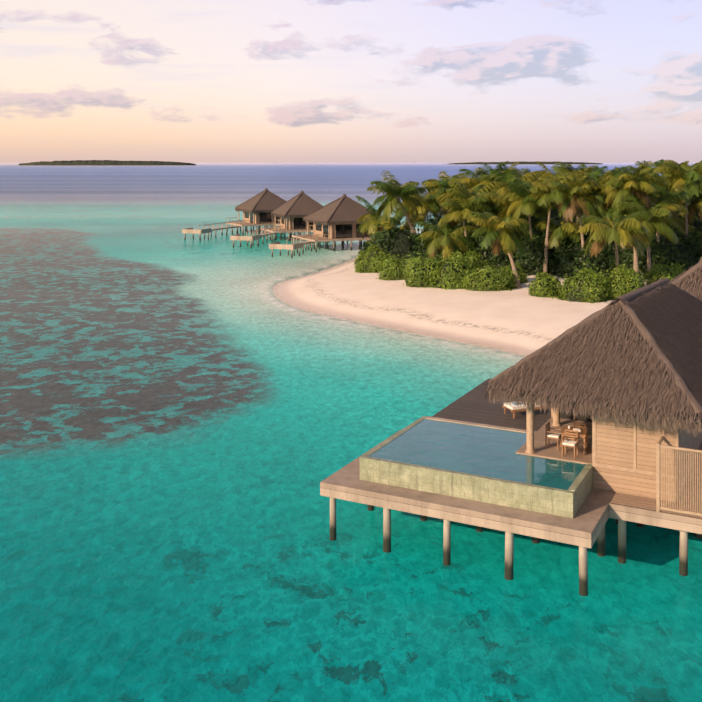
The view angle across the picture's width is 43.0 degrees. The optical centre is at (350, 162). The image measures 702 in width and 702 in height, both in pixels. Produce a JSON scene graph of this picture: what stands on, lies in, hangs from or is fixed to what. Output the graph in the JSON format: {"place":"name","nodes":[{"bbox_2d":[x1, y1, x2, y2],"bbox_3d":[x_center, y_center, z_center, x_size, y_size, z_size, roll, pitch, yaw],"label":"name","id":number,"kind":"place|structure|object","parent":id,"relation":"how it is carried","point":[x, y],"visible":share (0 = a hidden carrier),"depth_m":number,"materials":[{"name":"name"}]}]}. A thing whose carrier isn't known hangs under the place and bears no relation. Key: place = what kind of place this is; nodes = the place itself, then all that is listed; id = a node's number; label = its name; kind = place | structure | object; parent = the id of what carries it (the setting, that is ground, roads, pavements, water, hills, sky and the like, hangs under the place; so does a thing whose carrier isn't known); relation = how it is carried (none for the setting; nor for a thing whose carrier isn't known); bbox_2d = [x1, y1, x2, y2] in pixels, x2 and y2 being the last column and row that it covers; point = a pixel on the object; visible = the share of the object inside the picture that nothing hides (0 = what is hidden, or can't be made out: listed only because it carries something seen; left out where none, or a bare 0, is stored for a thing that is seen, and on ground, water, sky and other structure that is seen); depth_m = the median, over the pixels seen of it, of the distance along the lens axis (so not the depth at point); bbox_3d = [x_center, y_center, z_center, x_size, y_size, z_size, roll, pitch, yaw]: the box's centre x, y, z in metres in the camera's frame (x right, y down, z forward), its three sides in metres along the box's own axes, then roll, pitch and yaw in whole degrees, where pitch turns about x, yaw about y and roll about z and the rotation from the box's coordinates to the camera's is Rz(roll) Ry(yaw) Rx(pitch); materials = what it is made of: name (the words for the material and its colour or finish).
{"place":"outdoors","nodes":[
{"label":"outdoors","id":0,"kind":"place"},
{"bbox_2d":[14,160,199,165],"bbox_3d":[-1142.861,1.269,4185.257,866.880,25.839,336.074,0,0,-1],"label":"island","id":1,"kind":"structure","parent":0,"point":[101,163],"depth_m":4066.39,"materials":[{"name":"green plant"}]},
{"bbox_2d":[0,163,701,701],"bbox_3d":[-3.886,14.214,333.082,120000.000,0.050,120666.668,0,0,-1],"label":"sea water","id":2,"kind":"structure","parent":0,"point":[190,423],"depth_m":36.65,"materials":[{"name":"teal liquid"}]},
{"bbox_2d":[182,219,423,257],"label":"jetty walkways","id":3,"kind":"structure","parent":2,"relation":"in","point":[278,245],"depth_m":150.69,"materials":[{"name":"wood"}]},
{"bbox_2d":[225,211,297,234],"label":"villa","id":4,"kind":"object","parent":3,"relation":"on","point":[258,219],"visible":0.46,"depth_m":178.79,"materials":[{"name":"brown wood"}]},
{"bbox_2d":[235,188,286,212],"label":"thatched roof","id":5,"kind":"structure","parent":4,"relation":"on","point":[266,200],"depth_m":179.84,"materials":[{"name":"brown wicker"}]},
{"bbox_2d":[260,215,312,241],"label":"villa","id":6,"kind":"object","parent":3,"relation":"on","point":[290,224],"visible":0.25,"depth_m":162.09,"materials":[{"name":"brown wood"}]},
{"bbox_2d":[271,191,322,217],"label":"thatched roof","id":7,"kind":"structure","parent":6,"relation":"on","point":[302,204],"depth_m":163.05,"materials":[{"name":"brown wicker"}]},
{"bbox_2d":[292,221,375,251],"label":"villa","id":8,"kind":"object","parent":3,"relation":"on","point":[327,233],"visible":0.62,"depth_m":144.92,"materials":[{"name":"brown wood"}]},
{"bbox_2d":[303,194,376,224],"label":"thatched roof","id":9,"kind":"structure","parent":8,"relation":"on","point":[344,209],"depth_m":145.89,"materials":[{"name":"brown wicker"}]},
{"bbox_2d":[330,496,701,595],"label":"support posts","id":10,"kind":"object","parent":2,"relation":"in","point":[583,561],"visible":0.06,"depth_m":31.40,"materials":[{"name":"brown wood"}]},
{"bbox_2d":[320,430,701,547],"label":"deck","id":11,"kind":"structure","parent":10,"relation":"on","point":[584,526],"depth_m":30.97,"materials":[{"name":"brown wood"}]},
{"bbox_2d":[360,378,701,518],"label":"villa","id":12,"kind":"object","parent":11,"relation":"on","point":[474,444],"visible":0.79,"depth_m":32.54,"materials":[{"name":"wood"}]},
{"bbox_2d":[502,401,548,418],"bbox_3d":[8.020,10.635,39.490,2.553,0.988,0.828,0,0,-21],"label":"sun lounger","id":13,"kind":"object","parent":12,"relation":"on","point":[513,408],"visible":0.44,"depth_m":38.98,"materials":[{"name":"white fabric"}]},
{"bbox_2d":[545,422,561,449],"bbox_3d":[7.890,10.649,34.727,0.520,0.920,0.520,0,0,27],"label":"dining chair","id":14,"kind":"object","parent":12,"relation":"on","point":[554,435],"visible":0.92,"depth_m":34.61,"materials":[{"name":"brown wood"}]},
{"bbox_2d":[561,429,577,458],"bbox_3d":[8.290,10.649,33.756,0.520,0.920,0.520,0,0,27],"label":"dining chair","id":15,"kind":"object","parent":12,"relation":"on","point":[569,443],"visible":1,"depth_m":33.82,"materials":[{"name":"brown wood"}]},
{"bbox_2d":[561,426,587,454],"bbox_3d":[8.624,10.679,34.405,0.950,0.860,0.950,0,0,19],"label":"dining table","id":16,"kind":"object","parent":12,"relation":"on","point":[582,432],"visible":0.83,"depth_m":34.20,"materials":[{"name":"brown wood"}]},
{"bbox_2d":[572,422,588,443],"bbox_3d":[9.035,10.649,35.093,0.520,0.920,0.520,0,0,27],"label":"dining chair","id":17,"kind":"object","parent":12,"relation":"on","point":[584,424],"visible":0.38,"depth_m":34.94,"materials":[{"name":"brown wood"}]},
{"bbox_2d":[485,278,701,436],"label":"thatched roof","id":18,"kind":"object","parent":12,"relation":"on","point":[637,354],"visible":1,"depth_m":32.61,"materials":[{"name":"brown wicker"}]},
{"bbox_2d":[670,257,701,300],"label":"thatched roof","id":19,"kind":"object","parent":12,"relation":"on","point":[689,280],"visible":0.17,"depth_m":44.85,"materials":[{"name":"brown wicker"}]},
{"bbox_2d":[0,0,701,162],"label":"sky","id":20,"kind":"structure","parent":0,"point":[185,81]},
{"bbox_2d":[272,256,646,355],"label":"sandy beach","id":21,"kind":"structure","parent":0,"point":[522,320],"depth_m":81.89,"materials":[{"name":"beige sand"}]},
{"bbox_2d":[352,201,701,302],"bbox_3d":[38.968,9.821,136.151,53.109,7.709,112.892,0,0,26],"label":"shrub","id":22,"kind":"object","parent":21,"relation":"on","point":[404,246],"visible":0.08,"depth_m":97.61,"materials":[{"name":"green plant"}]},
{"bbox_2d":[449,161,602,163],"bbox_3d":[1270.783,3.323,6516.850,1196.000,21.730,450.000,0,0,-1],"label":"island","id":23,"kind":"structure","parent":0,"point":[525,162],"depth_m":6363.15,"materials":[{"name":"green plant"}]}
]}

